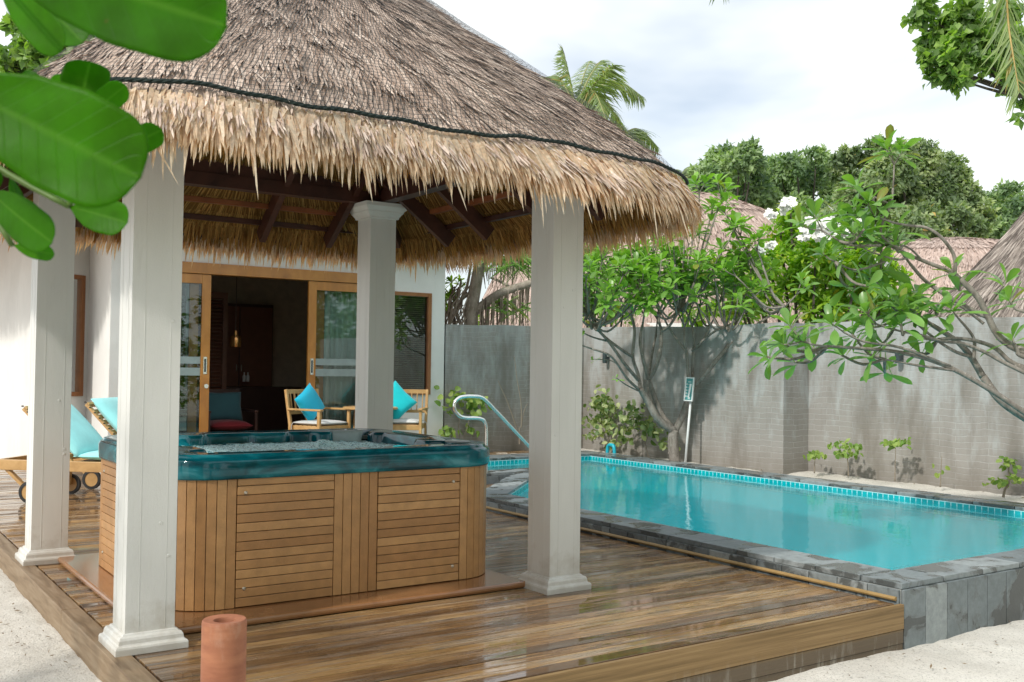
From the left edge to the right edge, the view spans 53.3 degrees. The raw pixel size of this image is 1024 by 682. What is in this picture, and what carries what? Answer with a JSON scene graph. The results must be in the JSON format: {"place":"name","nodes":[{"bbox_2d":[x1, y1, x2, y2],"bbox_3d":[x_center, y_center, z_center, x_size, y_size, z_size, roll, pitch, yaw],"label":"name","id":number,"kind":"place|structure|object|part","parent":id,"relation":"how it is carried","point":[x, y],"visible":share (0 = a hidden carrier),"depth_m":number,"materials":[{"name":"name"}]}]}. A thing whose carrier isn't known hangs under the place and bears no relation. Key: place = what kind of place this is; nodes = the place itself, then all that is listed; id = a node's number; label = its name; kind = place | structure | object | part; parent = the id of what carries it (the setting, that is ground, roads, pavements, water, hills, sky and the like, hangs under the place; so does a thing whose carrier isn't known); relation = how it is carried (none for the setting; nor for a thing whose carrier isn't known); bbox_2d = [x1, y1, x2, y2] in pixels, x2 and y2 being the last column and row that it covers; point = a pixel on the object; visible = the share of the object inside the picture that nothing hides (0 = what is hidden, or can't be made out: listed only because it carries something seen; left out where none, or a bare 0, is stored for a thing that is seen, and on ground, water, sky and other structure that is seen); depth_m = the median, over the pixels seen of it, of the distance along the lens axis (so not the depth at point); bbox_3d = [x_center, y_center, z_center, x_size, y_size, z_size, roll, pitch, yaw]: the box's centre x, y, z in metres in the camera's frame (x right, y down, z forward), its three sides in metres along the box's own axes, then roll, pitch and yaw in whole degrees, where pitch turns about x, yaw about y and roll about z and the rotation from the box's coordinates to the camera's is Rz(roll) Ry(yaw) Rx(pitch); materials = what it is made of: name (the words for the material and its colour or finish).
{"place":"outdoors","nodes":[
{"label":"outdoors","id":0,"kind":"place"},
{"bbox_2d":[179,413,186,432],"bbox_3d":[-4.690,1.260,14.003,0.520,0.530,0.470,2,-2,-34],"label":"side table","id":1,"kind":"object","parent":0,"point":[182,422],"visible":0.17,"depth_m":13.89,"materials":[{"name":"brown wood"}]},
{"bbox_2d":[226,386,301,430],"bbox_3d":[-4.146,1.167,16.513,1.400,0.851,0.390,2,-2,-34],"label":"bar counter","id":2,"kind":"object","parent":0,"point":[268,404],"visible":0.36,"depth_m":16.43,"materials":[{"name":"brown wood"}]},
{"bbox_2d":[0,448,1023,681],"bbox_3d":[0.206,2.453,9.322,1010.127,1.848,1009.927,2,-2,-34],"label":"sand","id":3,"kind":"structure","parent":0,"point":[1002,662],"depth_m":5.79,"materials":[{"name":"beige sand"}]},
{"bbox_2d":[0,11,95,73],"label":"broadleaf tree","id":4,"kind":"object","parent":3,"relation":"on","point":[21,55],"visible":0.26,"depth_m":16.99,"materials":[{"name":"green plant"}]},
{"bbox_2d":[0,0,227,260],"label":"sea lettuce bush","id":5,"kind":"object","parent":3,"relation":"on","point":[72,133],"visible":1,"depth_m":0.73,"materials":[{"name":"green plant"}]},
{"bbox_2d":[200,614,246,681],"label":"clay pipe","id":6,"kind":"object","parent":3,"relation":"on","point":[223,645],"visible":1,"depth_m":3.09,"materials":[{"name":"ceramic"}]},
{"bbox_2d":[0,232,482,458],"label":"guest villa","id":7,"kind":"object","parent":3,"relation":"on","point":[295,296],"visible":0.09,"depth_m":14.16,"materials":[{"name":"paint"}]},
{"bbox_2d":[71,274,85,395],"bbox_3d":[-5.718,-0.076,13.086,0.106,1.570,0.540,0,-1,21],"label":"window","id":8,"kind":"structure","parent":7,"relation":"in","point":[79,280],"depth_m":13.27,"materials":[{"name":"brown wood"}]},
{"bbox_2d":[184,283,188,387],"bbox_3d":[-4.141,-0.237,13.222,0.157,1.701,0.104,2,-2,-34],"label":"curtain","id":9,"kind":"object","parent":7,"relation":"hanging from","point":[187,320],"visible":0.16,"depth_m":13.18,"materials":[{"name":"fabric"}]},
{"bbox_2d":[180,283,198,431],"bbox_3d":[-4.276,0.307,12.932,0.575,2.335,0.040,2,-2,-34],"label":"sliding door","id":10,"kind":"structure","parent":7,"relation":"in","point":[193,287],"depth_m":13.05,"materials":[{"name":"orange wood"}]},
{"bbox_2d":[180,273,210,431],"bbox_3d":[-4.181,0.308,12.908,0.715,2.335,0.046,2,-2,-34],"label":"sliding door","id":11,"kind":"structure","parent":7,"relation":"in","point":[203,279],"depth_m":13.05,"materials":[{"name":"orange wood"}]},
{"bbox_2d":[196,389,257,431],"bbox_3d":[-4.021,1.108,14.271,0.716,0.867,0.738,2,-2,-34],"label":"lounge armchair","id":12,"kind":"object","parent":7,"relation":"on","point":[225,425],"visible":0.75,"depth_m":14.13,"materials":[{"name":"fabric"}]},
{"bbox_2d":[209,392,242,420],"bbox_3d":[-4.083,0.921,14.335,0.600,0.420,0.168,2,-16,-34],"label":"lumbar pillow","id":13,"kind":"object","parent":12,"relation":"on","point":[222,406],"visible":0.77,"depth_m":14.30,"materials":[{"name":"teal fabric"}]},
{"bbox_2d":[197,302,272,401],"bbox_3d":[-4.546,0.492,16.736,1.150,2.200,0.425,2,-2,-34],"label":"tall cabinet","id":14,"kind":"object","parent":7,"relation":"in","point":[252,354],"visible":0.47,"depth_m":16.68,"materials":[{"name":"brown wood"}]},
{"bbox_3d":[-4.658,0.133,16.428,0.540,1.400,0.034,2,-2,-34],"label":"door","id":15,"kind":"part","parent":14,"relation":"part of","materials":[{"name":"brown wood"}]},
{"bbox_3d":[-4.196,0.147,16.745,0.540,1.400,0.034,2,-2,-34],"label":"door","id":16,"kind":"part","parent":14,"relation":"part of","materials":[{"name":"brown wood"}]},
{"bbox_2d":[230,277,241,346],"bbox_3d":[-4.035,-0.567,14.947,0.170,1.316,0.170,2,-2,-34],"label":"pendant lamp","id":17,"kind":"object","parent":7,"relation":"hanging from","point":[235,339],"visible":0.96,"depth_m":14.88,"materials":[{"name":"gold metal"}]},
{"bbox_2d":[284,389,350,429],"bbox_3d":[-2.534,1.086,13.350,0.645,0.903,0.636,0,-2,32],"label":"patio chair","id":18,"kind":"object","parent":7,"relation":"on","point":[319,422],"visible":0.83,"depth_m":13.22,"materials":[{"name":"brown wood"}]},
{"bbox_2d":[294,383,324,419],"bbox_3d":[-2.637,0.816,13.339,0.138,0.400,0.400,-16,23,30],"label":"throw pillow","id":19,"kind":"object","parent":18,"relation":"on","point":[308,397],"visible":0.89,"depth_m":13.26,"materials":[{"name":"blue fabric"}]},
{"bbox_2d":[306,281,356,419],"bbox_3d":[-2.386,0.361,14.139,0.960,2.335,0.046,2,-2,-34],"label":"sliding door","id":20,"kind":"structure","parent":7,"relation":"in","point":[313,286],"depth_m":13.93,"materials":[{"name":"orange wood"}]},
{"bbox_2d":[315,290,356,418],"bbox_3d":[-2.367,0.363,14.240,0.815,2.335,0.040,2,-2,-34],"label":"sliding door","id":21,"kind":"structure","parent":7,"relation":"in","point":[320,294],"depth_m":14.04,"materials":[{"name":"orange wood"}]},
{"bbox_2d":[323,291,356,427],"bbox_3d":[-2.314,0.257,14.446,0.736,2.580,0.100,2,-2,-34],"label":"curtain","id":22,"kind":"object","parent":7,"relation":"hanging from","point":[340,328],"visible":0.29,"depth_m":14.37,"materials":[{"name":"white fabric"}]},
{"bbox_2d":[343,406,397,427],"bbox_3d":[-1.894,1.216,13.624,0.730,0.676,0.730,2,-2,-34],"label":"round table","id":23,"kind":"object","parent":7,"relation":"on","point":[353,407],"visible":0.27,"depth_m":13.57,"materials":[{"name":"brown wood"}]},
{"bbox_2d":[393,389,428,434],"bbox_3d":[-1.492,1.113,13.914,0.636,0.903,0.645,1,-1,4],"label":"patio chair","id":24,"kind":"object","parent":7,"relation":"on","point":[407,424],"visible":0.49,"depth_m":13.74,"materials":[{"name":"brown wood"}]},
{"bbox_2d":[393,381,416,418],"bbox_3d":[-1.593,0.833,13.885,0.430,0.430,0.138,44,-14,8],"label":"throw pillow","id":25,"kind":"object","parent":24,"relation":"on","point":[403,401],"visible":0.51,"depth_m":13.84,"materials":[{"name":"teal fabric"}]},
{"bbox_2d":[394,291,431,394],"bbox_3d":[-1.542,0.034,14.744,0.810,1.480,0.111,2,-2,-34],"label":"window","id":26,"kind":"structure","parent":7,"relation":"in","point":[428,296],"depth_m":14.89,"materials":[{"name":"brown wood"}]},
{"bbox_2d":[0,450,903,681],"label":"deck","id":27,"kind":"structure","parent":3,"relation":"on","point":[636,613],"depth_m":5.61,"materials":[{"name":"brown wood"}]},
{"bbox_2d":[0,404,102,502],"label":"sun lounger","id":28,"kind":"object","parent":27,"relation":"on","point":[85,437],"visible":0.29,"depth_m":10.04,"materials":[{"name":"teal fabric"}]},
{"bbox_2d":[70,397,117,488],"bbox_3d":[-3.936,1.133,11.373,1.950,0.980,0.756,1,-1,8],"label":"sun lounger","id":29,"kind":"object","parent":27,"relation":"on","point":[107,409],"visible":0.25,"depth_m":11.15,"materials":[{"name":"teal fabric"}]},
{"bbox_2d":[58,553,524,633],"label":"tub platform","id":30,"kind":"structure","parent":27,"relation":"on","point":[90,572],"depth_m":5.98,"materials":[{"name":"brown wood"}]},
{"bbox_2d":[98,428,489,610],"bbox_3d":[-1.466,1.073,6.810,2.171,0.856,1.921,2,-2,-34],"label":"hot tub","id":31,"kind":"object","parent":30,"relation":"on","point":[268,516],"visible":0.85,"depth_m":6.01,"materials":[{"name":"brown wood"}]},
{"bbox_2d":[0,0,705,656],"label":"thatched pavilion","id":32,"kind":"structure","parent":27,"relation":"on","point":[374,142],"depth_m":5.73,"materials":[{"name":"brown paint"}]},
{"bbox_2d":[445,274,479,324],"bbox_3d":[-0.879,0.346,17.516,0.529,2.946,1.188,0,-2,35],"label":"green shrub","id":33,"kind":"object","parent":3,"relation":"on","point":[451,280],"visible":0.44,"depth_m":17.30,"materials":[{"name":"green plant"}]},
{"bbox_2d":[445,246,530,325],"bbox_3d":[-0.302,0.064,16.967,2.185,3.890,1.027,1,-1,-3],"label":"screw pine","id":34,"kind":"object","parent":3,"relation":"on","point":[472,309],"visible":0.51,"depth_m":16.91,"materials":[{"name":"grey plant"}]},
{"bbox_2d":[498,357,527,443],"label":"dry twigs","id":35,"kind":"object","parent":3,"relation":"on","point":[520,402],"visible":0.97,"depth_m":15.45,"materials":[{"name":"brown plant"}]},
{"bbox_2d":[545,44,645,137],"bbox_3d":[2.011,-2.863,27.226,2.767,10.284,3.446,2,-2,-34],"label":"coconut palm","id":36,"kind":"object","parent":3,"relation":"on","point":[591,94],"visible":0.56,"depth_m":26.83,"materials":[{"name":"green plant"}]},
{"bbox_2d":[581,384,625,452],"bbox_3d":[1.361,1.194,15.752,0.430,1.056,0.957,2,-2,-34],"label":"variegated shrub","id":37,"kind":"object","parent":3,"relation":"on","point":[601,404],"visible":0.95,"depth_m":15.63,"materials":[{"name":"green plant"}]},
{"bbox_2d":[583,243,637,327],"bbox_3d":[1.637,0.051,18.153,1.642,3.632,1.086,2,-2,-34],"label":"green shrub","id":38,"kind":"object","parent":3,"relation":"on","point":[599,302],"visible":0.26,"depth_m":17.98,"materials":[{"name":"green plant"}]},
{"bbox_2d":[624,125,661,155],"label":"coconut palm","id":39,"kind":"object","parent":3,"relation":"on","point":[642,135],"visible":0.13,"depth_m":29.14,"materials":[{"name":"green plant"}]},
{"bbox_2d":[611,399,680,457],"bbox_3d":[1.875,1.269,14.881,0.483,0.840,1.332,2,-2,-34],"label":"variegated shrub","id":40,"kind":"object","parent":3,"relation":"on","point":[648,426],"visible":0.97,"depth_m":14.98,"materials":[{"name":"green plant"}]},
{"bbox_2d":[478,191,851,327],"bbox_3d":[3.819,-0.797,26.485,10.025,6.165,7.184,1,-1,-1],"label":"neighbour villa","id":41,"kind":"object","parent":3,"relation":"on","point":[743,208],"visible":0.09,"depth_m":23.95,"materials":[{"name":"paint"}]},
{"bbox_2d":[667,166,691,181],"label":"coconut palm","id":42,"kind":"object","parent":3,"relation":"on","point":[687,175],"visible":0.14,"depth_m":44.55,"materials":[{"name":"green plant"}]},
{"bbox_2d":[684,377,694,461],"bbox_3d":[2.440,1.093,14.107,0.135,1.186,0.151,0,-2,29],"label":"pool sign","id":43,"kind":"object","parent":3,"relation":"on","point":[689,389],"visible":0.97,"depth_m":14.12,"materials":[{"name":"white plastic"}]},
{"bbox_2d":[582,172,819,461],"bbox_3d":[2.136,-0.210,14.079,3.652,4.278,2.412,1,-1,1],"label":"plumeria tree","id":44,"kind":"object","parent":3,"relation":"on","point":[650,277],"visible":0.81,"depth_m":13.77,"materials":[{"name":"green plant"}]},
{"bbox_2d":[443,317,1023,495],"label":"garden wall","id":45,"kind":"structure","parent":3,"relation":"on","point":[968,431],"depth_m":13.31,"materials":[{"name":"grey concrete"}]},
{"bbox_2d":[434,385,491,438],"bbox_3d":[-0.693,1.103,15.091,1.017,0.897,0.376,2,-2,-34],"label":"climbing plant","id":46,"kind":"object","parent":45,"relation":"attached to","point":[472,404],"visible":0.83,"depth_m":15.05,"materials":[{"name":"green plant"}]},
{"bbox_2d":[602,354,609,362],"bbox_3d":[1.470,0.273,16.005,0.116,0.150,0.071,2,-2,-34],"label":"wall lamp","id":47,"kind":"object","parent":45,"relation":"attached to","point":[604,356],"visible":0.7,"depth_m":15.97,"materials":[{"name":"grey metal"}]},
{"bbox_2d":[895,350,903,362],"bbox_3d":[4.643,0.189,12.249,0.116,0.150,0.071,2,-2,-34],"label":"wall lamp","id":48,"kind":"object","parent":45,"relation":"attached to","point":[899,357],"visible":0.57,"depth_m":12.21,"materials":[{"name":"grey metal"}]},
{"bbox_2d":[685,135,785,211],"bbox_3d":[8.735,-2.768,40.280,3.638,10.904,5.097,0,-2,29],"label":"broadleaf tree","id":49,"kind":"object","parent":3,"relation":"on","point":[744,165],"visible":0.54,"depth_m":39.16,"materials":[{"name":"green plant"}]},
{"bbox_2d":[486,450,1023,648],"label":"swimming pool","id":50,"kind":"structure","parent":3,"relation":"on","point":[936,567],"depth_m":10.57,"materials":[{"name":"tile"}]},
{"bbox_2d":[452,394,528,471],"bbox_3d":[-0.139,1.147,12.453,1.375,0.995,0.043,2,-2,-34],"label":"pool handrail","id":51,"kind":"object","parent":50,"relation":"on","point":[501,416],"visible":0.84,"depth_m":12.31,"materials":[{"name":"silver metal"}]},
{"bbox_2d":[606,443,615,453],"bbox_3d":[1.475,1.671,15.219,0.054,0.297,0.218,2,-2,-34],"label":"bent pipe","id":52,"kind":"object","parent":50,"relation":"attached to","point":[609,445],"visible":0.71,"depth_m":15.19,"materials":[{"name":"plastic"}]},
{"bbox_2d":[488,458,1014,515],"bbox_3d":[1.804,1.639,10.831,3.740,0.001,7.740,2,-2,-34],"label":"pool tile border","id":53,"kind":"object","parent":50,"relation":"in","point":[626,466],"depth_m":13.17,"materials":[{"name":"teal tile"}]},
{"bbox_2d":[677,196,924,326],"bbox_3d":[4.368,-0.157,15.346,3.843,4.018,1.843,1,-1,-2],"label":"flowering shrub","id":54,"kind":"object","parent":3,"relation":"on","point":[796,252],"visible":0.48,"depth_m":15.24,"materials":[{"name":"green plant"}]},
{"bbox_2d":[766,143,839,218],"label":"broadleaf tree","id":55,"kind":"object","parent":3,"relation":"on","point":[801,179],"visible":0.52,"depth_m":42.88,"materials":[{"name":"green plant"}]},
{"bbox_2d":[803,450,826,472],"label":"sapling","id":56,"kind":"object","parent":3,"relation":"on","point":[813,454],"visible":1,"depth_m":12.84,"materials":[{"name":"green plant"}]},
{"bbox_2d":[827,438,862,475],"bbox_3d":[4.057,1.421,12.472,0.356,0.455,0.448,1,-1,3],"label":"sapling","id":57,"kind":"object","parent":3,"relation":"on","point":[838,454],"visible":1,"depth_m":12.40,"materials":[{"name":"green plant"}]},
{"bbox_2d":[793,207,909,261],"bbox_3d":[9.942,-0.882,32.337,5.053,6.800,2.471,1,-1,1],"label":"broadleaf tree","id":58,"kind":"object","parent":3,"relation":"on","point":[824,212],"visible":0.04,"depth_m":32.23,"materials":[{"name":"green plant"}]},
{"bbox_2d":[748,124,1023,421],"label":"plumeria tree","id":59,"kind":"object","parent":3,"relation":"on","point":[901,307],"visible":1,"depth_m":8.56,"materials":[{"name":"green plant"}]},
{"bbox_2d":[879,437,911,480],"bbox_3d":[4.485,1.376,11.948,0.351,0.525,0.411,0,-1,21],"label":"sapling","id":60,"kind":"object","parent":3,"relation":"on","point":[894,443],"visible":1,"depth_m":11.90,"materials":[{"name":"green plant"}]},
{"bbox_2d":[818,133,1001,239],"bbox_3d":[14.249,-2.410,37.120,6.442,10.182,5.138,2,-2,-34],"label":"broadleaf tree","id":61,"kind":"object","parent":3,"relation":"on","point":[947,191],"visible":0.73,"depth_m":36.43,"materials":[{"name":"green plant"}]},
{"bbox_2d":[851,237,999,315],"bbox_3d":[13.284,-0.314,30.966,9.012,5.663,6.795,1,-1,-1],"label":"neighbour villa","id":62,"kind":"object","parent":3,"relation":"on","point":[973,250],"visible":0.18,"depth_m":28.88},
{"bbox_2d":[932,457,949,486],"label":"sapling","id":63,"kind":"object","parent":3,"relation":"on","point":[936,475],"visible":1,"depth_m":11.42,"materials":[{"name":"green plant"}]},
{"bbox_2d":[900,0,1023,130],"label":"overhanging tree","id":64,"kind":"object","parent":3,"relation":"on","point":[950,45],"visible":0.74,"depth_m":10.26,"materials":[{"name":"green plant"}]},
{"bbox_2d":[927,212,1023,317],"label":"neighbour pavilion","id":65,"kind":"structure","parent":3,"relation":"on","point":[1007,250],"depth_m":18.19,"materials":[{"name":"plant"}]},
{"bbox_2d":[982,456,1023,497],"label":"sapling","id":66,"kind":"object","parent":3,"relation":"on","point":[999,482],"visible":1,"depth_m":10.76,"materials":[{"name":"green plant"}]},
{"bbox_2d":[983,178,1023,238],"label":"broadleaf tree","id":67,"kind":"object","parent":3,"relation":"on","point":[1008,196],"visible":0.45,"depth_m":40.77,"materials":[{"name":"green plant"}]},
{"bbox_2d":[0,0,1023,324],"label":"sky","id":68,"kind":"structure","parent":0,"point":[790,75],"materials":[{"name":"white"}]},
{"bbox_2d":[975,0,1023,114],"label":"palm frond","id":69,"kind":"object","parent":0,"point":[1009,61],"visible":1,"depth_m":7.46,"materials":[{"name":"green plant"}]}
]}

